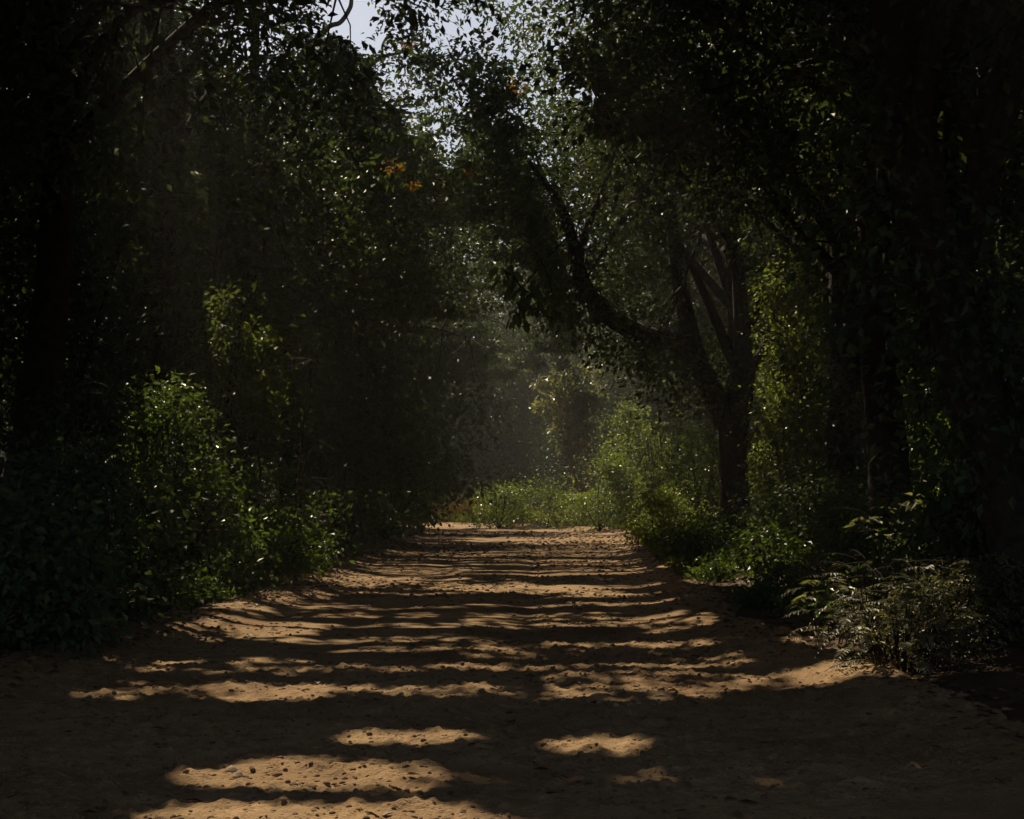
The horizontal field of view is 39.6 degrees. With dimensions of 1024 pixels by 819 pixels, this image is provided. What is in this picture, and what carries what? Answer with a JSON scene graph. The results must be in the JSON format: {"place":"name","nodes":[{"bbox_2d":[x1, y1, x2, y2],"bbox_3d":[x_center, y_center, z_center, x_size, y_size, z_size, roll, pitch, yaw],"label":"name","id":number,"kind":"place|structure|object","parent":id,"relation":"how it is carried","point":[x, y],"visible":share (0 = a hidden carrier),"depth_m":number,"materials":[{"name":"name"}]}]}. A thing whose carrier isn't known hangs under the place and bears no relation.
{"place":"outdoors","nodes":[
{"label":"outdoors","id":0,"kind":"place"},
{"bbox_2d":[19,0,829,495],"label":"sky","id":1,"kind":"structure","parent":0,"point":[360,16],"materials":[{"name":"white"}]},
{"bbox_2d":[0,521,1023,818],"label":"dirt road","id":2,"kind":"structure","parent":0,"point":[956,795],"depth_m":9.66,"materials":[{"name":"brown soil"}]},
{"bbox_2d":[225,765,239,772],"bbox_3d":[-1.520,1.966,7.748,0.085,0.056,0.093,3,-4,-37],"label":"stone","id":3,"kind":"object","parent":2,"relation":"on","point":[231,769],"visible":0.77,"depth_m":7.72,"materials":[{"name":"stone"}]},
{"bbox_2d":[500,469,590,528],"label":"leafy shrub","id":4,"kind":"object","parent":2,"relation":"on","point":[554,507],"visible":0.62,"depth_m":63.01,"materials":[{"name":"green plant"}]},
{"bbox_2d":[0,500,1023,721],"bbox_3d":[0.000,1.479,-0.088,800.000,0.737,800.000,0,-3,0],"label":"forest floor","id":5,"kind":"structure","parent":0,"point":[1013,653],"depth_m":12.00,"materials":[{"name":"soil"}]},
{"bbox_2d":[0,454,168,658],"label":"leafy shrub","id":6,"kind":"object","parent":5,"relation":"on","point":[23,559],"visible":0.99,"depth_m":12.63,"materials":[{"name":"green plant"}]},
{"bbox_2d":[0,237,172,476],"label":"forest tree","id":7,"kind":"object","parent":5,"relation":"on","point":[126,434],"visible":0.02,"depth_m":68.37,"materials":[{"name":"green plant"}]},
{"bbox_2d":[0,367,228,592],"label":"leafy shrub","id":8,"kind":"object","parent":5,"relation":"on","point":[99,412],"visible":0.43,"depth_m":18.83,"materials":[{"name":"green plant"}]},
{"bbox_2d":[68,570,168,623],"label":"ground plant","id":9,"kind":"object","parent":5,"relation":"on","point":[129,606],"visible":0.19,"depth_m":15.38,"materials":[{"name":"green plant"}]},
{"bbox_2d":[0,0,242,476],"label":"forest tree","id":10,"kind":"object","parent":5,"relation":"on","point":[7,373],"visible":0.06,"depth_m":36.09,"materials":[{"name":"green plant"}]},
{"bbox_2d":[0,2,245,463],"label":"forest tree","id":11,"kind":"object","parent":5,"relation":"on","point":[9,299],"visible":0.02,"depth_m":42.87,"materials":[{"name":"green plant"}]},
{"bbox_2d":[0,403,253,634],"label":"leafy shrub","id":12,"kind":"object","parent":5,"relation":"on","point":[44,475],"visible":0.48,"depth_m":14.95,"materials":[{"name":"green plant"}]},
{"bbox_2d":[63,382,211,578],"bbox_3d":[-5.431,1.028,20.890,2.261,2.928,2.281,1,-4,-21],"label":"feathery shrub","id":13,"kind":"object","parent":5,"relation":"on","point":[164,454],"visible":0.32,"depth_m":20.73,"materials":[{"name":"green plant"}]},
{"bbox_2d":[65,358,225,493],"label":"forest tree","id":14,"kind":"object","parent":5,"relation":"on","point":[168,441],"depth_m":80.53,"materials":[{"name":"green plant"}]},
{"bbox_2d":[0,56,306,526],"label":"forest tree","id":15,"kind":"object","parent":5,"relation":"on","point":[8,401],"visible":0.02,"depth_m":51.59,"materials":[{"name":"green plant"}]},
{"bbox_2d":[0,0,317,223],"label":"forest tree","id":16,"kind":"object","parent":5,"relation":"on","point":[19,118],"visible":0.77,"depth_m":19.49,"materials":[{"name":"green plant"}]},
{"bbox_2d":[125,570,211,612],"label":"ground plant","id":17,"kind":"object","parent":5,"relation":"on","point":[186,591],"visible":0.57,"depth_m":17.35,"materials":[{"name":"green plant"}]},
{"bbox_2d":[108,361,266,579],"bbox_3d":[-4.910,0.993,20.966,2.644,3.448,2.540,0,-3,0],"label":"leafy shrub","id":18,"kind":"object","parent":5,"relation":"on","point":[161,398],"visible":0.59,"depth_m":20.83,"materials":[{"name":"green plant"}]},
{"bbox_2d":[157,559,248,606],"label":"ground plant","id":19,"kind":"object","parent":5,"relation":"on","point":[202,582],"visible":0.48,"depth_m":18.32,"materials":[{"name":"green plant"}]},
{"bbox_2d":[84,121,321,518],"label":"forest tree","id":20,"kind":"object","parent":5,"relation":"on","point":[204,429],"depth_m":62.96,"materials":[{"name":"green plant"}]},
{"bbox_2d":[119,441,293,596],"bbox_3d":[-4.434,1.717,19.855,2.611,2.579,2.210,0,-3,0],"label":"leafy shrub","id":21,"kind":"object","parent":5,"relation":"on","point":[205,561],"visible":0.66,"depth_m":19.83,"materials":[{"name":"green plant"}]},
{"bbox_2d":[169,267,305,573],"bbox_3d":[-4.693,0.224,24.067,2.442,5.262,2.171,-1,-4,20],"label":"sapling","id":22,"kind":"object","parent":5,"relation":"on","point":[227,364],"visible":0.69,"depth_m":23.93,"materials":[{"name":"green plant"}]},
{"bbox_2d":[143,400,345,580],"bbox_3d":[-4.344,1.375,23.366,3.173,3.113,3.161,0,-3,0],"label":"leafy shrub","id":23,"kind":"object","parent":5,"relation":"on","point":[241,443],"visible":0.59,"depth_m":23.30,"materials":[{"name":"green plant"}]},
{"bbox_2d":[0,0,508,551],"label":"roadside tree","id":24,"kind":"object","parent":5,"relation":"on","point":[162,294],"visible":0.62,"depth_m":29.46,"materials":[{"name":"green plant"}]},
{"bbox_2d":[7,0,522,535],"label":"roadside tree","id":25,"kind":"object","parent":5,"relation":"on","point":[287,170],"visible":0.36,"depth_m":35.80,"materials":[{"name":"green plant"}]},
{"bbox_2d":[203,495,357,580],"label":"leafy shrub","id":26,"kind":"object","parent":5,"relation":"on","point":[272,565],"visible":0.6,"depth_m":23.77,"materials":[{"name":"green plant"}]},
{"bbox_2d":[0,0,566,512],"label":"forest tree","id":27,"kind":"object","parent":5,"relation":"on","point":[42,368],"visible":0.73,"depth_m":22.04,"materials":[{"name":"green plant"}]},
{"bbox_2d":[215,347,382,566],"bbox_3d":[-4.015,0.995,27.005,3.026,4.423,2.646,1,-4,-21],"label":"leafy shrub","id":28,"kind":"object","parent":5,"relation":"on","point":[300,486],"visible":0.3,"depth_m":26.96,"materials":[{"name":"green plant"}]},
{"bbox_2d":[273,539,337,571],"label":"ground plant","id":29,"kind":"object","parent":5,"relation":"on","point":[317,564],"visible":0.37,"depth_m":25.73,"materials":[{"name":"green plant"}]},
{"bbox_2d":[89,0,535,533],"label":"roadside tree","id":30,"kind":"object","parent":5,"relation":"on","point":[412,308],"visible":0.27,"depth_m":43.02,"materials":[{"name":"green plant"}]},
{"bbox_2d":[305,532,369,558],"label":"ground plant","id":31,"kind":"object","parent":5,"relation":"on","point":[342,544],"visible":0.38,"depth_m":31.65,"materials":[{"name":"green plant"}]},
{"bbox_2d":[253,392,426,553],"bbox_3d":[-4.318,1.835,36.123,4.317,4.625,4.253,0,-3,0],"label":"leafy shrub","id":32,"kind":"object","parent":5,"relation":"on","point":[357,440],"visible":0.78,"depth_m":35.81,"materials":[{"name":"green plant"}]},
{"bbox_2d":[310,426,468,541],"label":"leafy shrub","id":33,"kind":"object","parent":5,"relation":"on","point":[403,461],"visible":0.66,"depth_m":42.66,"materials":[{"name":"green plant"}]},
{"bbox_2d":[0,506,782,655],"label":"grass","id":34,"kind":"structure","parent":5,"relation":"on","point":[461,518],"depth_m":34.19,"materials":[{"name":"green plant"}]},
{"bbox_2d":[319,408,469,533],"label":"leafy shrub","id":35,"kind":"object","parent":5,"relation":"on","point":[410,453],"visible":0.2,"depth_m":51.74,"materials":[{"name":"green plant"}]},
{"bbox_2d":[256,140,577,533],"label":"overhanging tree","id":36,"kind":"object","parent":5,"relation":"on","point":[461,343],"visible":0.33,"depth_m":52.57,"materials":[{"name":"green plant"}]},
{"bbox_2d":[380,157,405,176],"bbox_3d":[-2.404,-4.915,28.839,0.547,0.414,0.702,0,-3,0],"label":"withered spray","id":37,"kind":"object","parent":36,"relation":"hanging from","point":[394,166],"visible":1,"depth_m":28.83,"materials":[{"name":"orange plant"}]},
{"bbox_2d":[261,254,576,520],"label":"overhanging tree","id":38,"kind":"object","parent":5,"relation":"on","point":[486,367],"visible":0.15,"depth_m":62.59,"materials":[{"name":"green plant"}]},
{"bbox_2d":[414,495,486,521],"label":"dry grass","id":39,"kind":"structure","parent":5,"relation":"on","point":[461,506],"depth_m":71.90,"materials":[{"name":"plant"}]},
{"bbox_2d":[426,429,500,498],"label":"forest shrub","id":40,"kind":"object","parent":5,"relation":"on","point":[478,464],"visible":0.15,"depth_m":88.93,"materials":[{"name":"green plant"}]},
{"bbox_2d":[400,196,551,491],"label":"forest tree","id":41,"kind":"object","parent":5,"relation":"on","point":[482,428],"visible":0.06,"depth_m":90.54,"materials":[{"name":"green plant"}]},
{"bbox_2d":[450,477,539,528],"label":"leafy shrub","id":42,"kind":"object","parent":5,"relation":"on","point":[513,495],"visible":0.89,"depth_m":62.47,"materials":[{"name":"green plant"}]},
{"bbox_2d":[452,313,552,507],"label":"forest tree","id":43,"kind":"object","parent":5,"relation":"on","point":[498,460],"depth_m":122.39,"materials":[{"name":"green plant"}]},
{"bbox_2d":[462,422,560,508],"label":"forest shrub","id":44,"kind":"object","parent":5,"relation":"on","point":[511,475],"visible":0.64,"depth_m":84.72,"materials":[{"name":"green plant"}]},
{"bbox_2d":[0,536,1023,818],"bbox_3d":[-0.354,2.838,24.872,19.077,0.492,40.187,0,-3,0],"label":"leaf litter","id":45,"kind":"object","parent":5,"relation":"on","point":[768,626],"visible":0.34,"depth_m":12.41,"materials":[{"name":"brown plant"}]},
{"bbox_2d":[440,245,610,506],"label":"forest tree","id":46,"kind":"object","parent":5,"relation":"on","point":[515,412],"visible":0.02,"depth_m":109.00,"materials":[{"name":"green plant"}]},
{"bbox_2d":[490,333,613,508],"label":"forest tree","id":47,"kind":"object","parent":5,"relation":"on","point":[544,436],"visible":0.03,"depth_m":117.98,"materials":[{"name":"green plant"}]},
{"bbox_2d":[505,318,612,503],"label":"slender tree","id":48,"kind":"object","parent":5,"relation":"on","point":[582,388],"visible":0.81,"depth_m":69.58,"materials":[{"name":"green plant"}]},
{"bbox_2d":[472,236,654,490],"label":"forest tree","id":49,"kind":"object","parent":5,"relation":"on","point":[522,385],"visible":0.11,"depth_m":94.35,"materials":[{"name":"green plant"}]},
{"bbox_2d":[507,409,622,508],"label":"forest shrub","id":50,"kind":"object","parent":5,"relation":"on","point":[559,463],"visible":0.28,"depth_m":77.78,"materials":[{"name":"green plant"}]},
{"bbox_2d":[549,403,614,512],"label":"bare shrub","id":51,"kind":"object","parent":5,"relation":"on","point":[582,488],"visible":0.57,"depth_m":66.82,"materials":[{"name":"plant"}]},
{"bbox_2d":[533,442,643,531],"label":"leafy shrub","id":52,"kind":"object","parent":5,"relation":"on","point":[612,475],"visible":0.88,"depth_m":57.48,"materials":[{"name":"green plant"}]},
{"bbox_2d":[395,0,834,527],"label":"forked tree","id":53,"kind":"object","parent":5,"relation":"on","point":[537,228],"visible":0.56,"depth_m":35.01,"materials":[{"name":"green plant"}]},
{"bbox_2d":[397,175,421,191],"bbox_3d":[-2.042,-4.578,28.873,0.341,0.363,0.605,3,-4,-39],"label":"withered spray","id":54,"kind":"object","parent":53,"relation":"attached to","point":[411,188],"visible":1,"depth_m":28.82,"materials":[{"name":"orange plant"}]},
{"bbox_2d":[459,160,478,177],"bbox_3d":[-0.872,-4.854,28.811,0.400,0.348,0.406,0,-3,0],"label":"withered spray","id":55,"kind":"object","parent":53,"relation":"attached to","point":[469,173],"visible":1,"depth_m":28.83,"materials":[{"name":"brown plant"}]},
{"bbox_2d":[506,75,528,95],"bbox_3d":[0.125,-6.925,30.479,0.522,0.432,0.590,0,-3,0],"label":"withered spray","id":56,"kind":"object","parent":53,"relation":"attached to","point":[517,85],"visible":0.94,"depth_m":30.46,"materials":[{"name":"brown plant"}]},
{"bbox_2d":[586,428,649,514],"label":"forest shrub","id":57,"kind":"object","parent":5,"relation":"on","point":[617,457],"visible":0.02,"depth_m":82.15,"materials":[{"name":"green plant"}]},
{"bbox_2d":[459,0,779,519],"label":"roadside tree","id":58,"kind":"object","parent":5,"relation":"on","point":[551,112],"visible":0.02,"depth_m":50.73,"materials":[{"name":"green plant"}]},
{"bbox_2d":[566,396,682,523],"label":"leafy shrub","id":59,"kind":"object","parent":5,"relation":"on","point":[629,429],"visible":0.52,"depth_m":59.85,"materials":[{"name":"green plant"}]},
{"bbox_2d":[569,218,717,478],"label":"forest tree","id":60,"kind":"object","parent":5,"relation":"on","point":[599,380],"visible":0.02,"depth_m":88.23,"materials":[{"name":"green plant"}]},
{"bbox_2d":[605,466,711,547],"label":"leafy shrub","id":61,"kind":"object","parent":5,"relation":"on","point":[666,509],"visible":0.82,"depth_m":38.67,"materials":[{"name":"green plant"}]},
{"bbox_2d":[616,384,717,528],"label":"feathery shrub","id":62,"kind":"object","parent":5,"relation":"on","point":[656,429],"visible":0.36,"depth_m":45.77,"materials":[{"name":"green plant"}]},
{"bbox_2d":[569,223,767,510],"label":"forest tree","id":63,"kind":"object","parent":5,"relation":"on","point":[615,387],"visible":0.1,"depth_m":72.73,"materials":[{"name":"green plant"}]},
{"bbox_2d":[528,78,812,409],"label":"forest tree","id":64,"kind":"object","parent":5,"relation":"on","point":[566,346],"visible":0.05,"depth_m":53.86,"materials":[{"name":"green plant"}]},
{"bbox_2d":[637,510,744,566],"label":"leafy shrub","id":65,"kind":"object","parent":5,"relation":"on","point":[700,536],"visible":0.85,"depth_m":26.57,"materials":[{"name":"green plant"}]},
{"bbox_2d":[643,413,751,523],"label":"leafy shrub","id":66,"kind":"object","parent":5,"relation":"on","point":[699,495],"visible":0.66,"depth_m":43.82,"materials":[{"name":"green plant"}]},
{"bbox_2d":[489,31,906,522],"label":"forest tree","id":67,"kind":"object","parent":5,"relation":"on","point":[565,317],"visible":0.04,"depth_m":44.56,"materials":[{"name":"green plant"}]},
{"bbox_2d":[682,546,747,583],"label":"ground plant","id":68,"kind":"object","parent":5,"relation":"on","point":[711,571],"visible":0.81,"depth_m":22.79,"materials":[{"name":"green plant"}]},
{"bbox_2d":[664,493,767,555],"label":"leafy shrub","id":69,"kind":"object","parent":5,"relation":"on","point":[728,520],"visible":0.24,"depth_m":30.59,"materials":[{"name":"green plant"}]},
{"bbox_2d":[723,539,767,573],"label":"ground plant","id":70,"kind":"object","parent":5,"relation":"on","point":[739,562],"visible":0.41,"depth_m":24.77,"materials":[{"name":"green plant"}]},
{"bbox_2d":[723,574,806,609],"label":"ground plant","id":71,"kind":"object","parent":5,"relation":"on","point":[758,595],"visible":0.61,"depth_m":17.80,"materials":[{"name":"green plant"}]},
{"bbox_2d":[507,0,1023,518],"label":"roadside tree","id":72,"kind":"object","parent":5,"relation":"on","point":[665,124],"visible":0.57,"depth_m":23.92,"materials":[{"name":"green plant"}]},
{"bbox_2d":[488,233,576,335],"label":"hanging branch","id":73,"kind":"object","parent":72,"relation":"hanging from","point":[513,277],"visible":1,"depth_m":22.10,"materials":[{"name":"green plant"}]},
{"bbox_2d":[697,512,838,588],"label":"leafy shrub","id":74,"kind":"object","parent":5,"relation":"on","point":[769,546],"visible":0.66,"depth_m":21.72,"materials":[{"name":"green plant"}]},
{"bbox_2d":[712,436,825,542],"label":"leafy shrub","id":75,"kind":"object","parent":5,"relation":"on","point":[750,476],"visible":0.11,"depth_m":36.59,"materials":[{"name":"green plant"}]},
{"bbox_2d":[521,0,1023,554],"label":"roadside tree","id":76,"kind":"object","parent":5,"relation":"on","point":[843,418],"visible":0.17,"depth_m":28.85,"materials":[{"name":"green plant"}]},
{"bbox_2d":[747,346,800,536],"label":"leafy shrub","id":77,"kind":"object","parent":5,"relation":"on","point":[759,385],"visible":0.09,"depth_m":40.12,"materials":[{"name":"green plant"}]},
{"bbox_2d":[726,241,829,540],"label":"vine column","id":78,"kind":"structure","parent":5,"relation":"on","point":[781,292],"depth_m":31.82,"materials":[{"name":"green plant"}]},
{"bbox_2d":[746,553,823,590],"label":"ground plant","id":79,"kind":"object","parent":5,"relation":"on","point":[779,566],"visible":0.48,"depth_m":19.27,"materials":[{"name":"green plant"}]},
{"bbox_2d":[710,445,868,563],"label":"leafy shrub","id":80,"kind":"object","parent":5,"relation":"on","point":[776,508],"visible":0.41,"depth_m":25.69,"materials":[{"name":"green plant"}]},
{"bbox_2d":[751,563,861,614],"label":"ground plant","id":81,"kind":"object","parent":5,"relation":"on","point":[785,599],"visible":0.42,"depth_m":16.88,"materials":[{"name":"green plant"}]},
{"bbox_2d":[677,311,936,493],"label":"forest tree","id":82,"kind":"object","parent":5,"relation":"on","point":[753,421],"visible":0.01,"depth_m":68.24,"materials":[{"name":"green plant"}]},
{"bbox_2d":[598,0,1023,260],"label":"forest tree","id":83,"kind":"object","parent":5,"relation":"on","point":[977,78],"visible":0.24,"depth_m":19.83,"materials":[{"name":"green plant"}]},
{"bbox_2d":[758,442,868,539],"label":"leafy shrub","id":84,"kind":"object","parent":5,"relation":"on","point":[817,475],"visible":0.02,"depth_m":32.83,"materials":[{"name":"green plant"}]},
{"bbox_2d":[767,579,887,637],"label":"fern","id":85,"kind":"object","parent":5,"relation":"on","point":[843,588],"visible":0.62,"depth_m":14.27,"materials":[{"name":"green plant"}]},
{"bbox_2d":[783,599,882,645],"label":"fern","id":86,"kind":"object","parent":5,"relation":"on","point":[825,632],"visible":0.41,"depth_m":13.46,"materials":[{"name":"green plant"}]},
{"bbox_2d":[663,0,1023,631],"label":"leaning tree","id":87,"kind":"object","parent":5,"relation":"on","point":[943,219],"visible":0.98,"depth_m":12.94,"materials":[{"name":"green plant"}]},
{"bbox_2d":[795,566,899,634],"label":"ground plant","id":88,"kind":"object","parent":5,"relation":"on","point":[818,597],"visible":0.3,"depth_m":14.46,"materials":[{"name":"green plant"}]},
{"bbox_2d":[780,467,935,595],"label":"leafy shrub","id":89,"kind":"object","parent":5,"relation":"on","point":[834,521],"visible":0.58,"depth_m":17.28,"materials":[{"name":"green plant"}]},
{"bbox_2d":[692,195,1023,452],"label":"forest tree","id":90,"kind":"object","parent":5,"relation":"on","point":[861,374],"visible":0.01,"depth_m":60.13,"materials":[{"name":"green plant"}]},
{"bbox_2d":[712,100,1023,529],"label":"forest tree","id":91,"kind":"object","parent":5,"relation":"on","point":[995,321],"depth_m":45.04,"materials":[{"name":"green plant"}]},
{"bbox_2d":[833,492,937,599],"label":"long leaved plant","id":92,"kind":"object","parent":5,"relation":"on","point":[875,518],"visible":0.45,"depth_m":15.87,"materials":[{"name":"green plant"}]},
{"bbox_2d":[798,549,991,657],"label":"fern","id":93,"kind":"object","parent":5,"relation":"on","point":[831,598],"visible":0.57,"depth_m":12.49,"materials":[{"name":"green plant"}]},
{"bbox_2d":[834,455,970,592],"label":"leafy shrub","id":94,"kind":"object","parent":5,"relation":"on","point":[884,516],"visible":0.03,"depth_m":17.89,"materials":[{"name":"green plant"}]},
{"bbox_2d":[782,114,1023,425],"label":"forest tree","id":95,"kind":"object","parent":5,"relation":"on","point":[1011,265],"visible":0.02,"depth_m":37.78,"materials":[{"name":"green plant"}]},
{"bbox_2d":[810,585,1006,675],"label":"fern","id":96,"kind":"object","parent":5,"relation":"on","point":[923,668],"visible":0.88,"depth_m":11.43,"materials":[{"name":"green plant"}]},
{"bbox_2d":[825,458,993,614],"bbox_3d":[4.936,1.485,14.942,3.267,1.971,2.982,0,-3,0],"label":"leafy shrub","id":97,"kind":"object","parent":5,"relation":"on","point":[955,546],"visible":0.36,"depth_m":14.98,"materials":[{"name":"green plant"}]},
{"bbox_2d":[820,567,1002,668],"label":"leafy shrub","id":98,"kind":"object","parent":5,"relation":"on","point":[922,606],"visible":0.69,"depth_m":11.65,"materials":[{"name":"green plant"}]},
{"bbox_2d":[856,360,975,540],"bbox_3d":[7.702,0.867,25.162,3.232,3.813,3.528,0,-3,0],"label":"leafy shrub","id":99,"kind":"object","parent":5,"relation":"on","point":[947,420],"visible":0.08,"depth_m":24.80,"materials":[{"name":"green plant"}]},
{"bbox_2d":[850,558,1023,657],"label":"fern","id":100,"kind":"object","parent":5,"relation":"on","point":[992,609],"visible":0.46,"depth_m":12.10,"materials":[{"name":"green plant"}]},
{"bbox_2d":[874,368,1023,546],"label":"leafy shrub","id":101,"kind":"object","parent":5,"relation":"on","point":[954,451],"visible":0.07,"depth_m":20.03,"materials":[{"name":"green plant"}]},
{"bbox_2d":[887,538,1023,649],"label":"leafy shrub","id":102,"kind":"object","parent":5,"relation":"on","point":[1003,600],"visible":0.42,"depth_m":12.47,"materials":[{"name":"green plant"}]},
{"bbox_2d":[919,553,1023,643],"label":"fern","id":103,"kind":"object","parent":5,"relation":"on","point":[1019,563],"visible":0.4,"depth_m":12.48,"materials":[{"name":"green plant"}]},
{"bbox_2d":[976,3,1023,281],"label":"forest tree","id":104,"kind":"object","parent":5,"relation":"on","point":[1017,278],"visible":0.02,"depth_m":28.47,"materials":[{"name":"green plant"}]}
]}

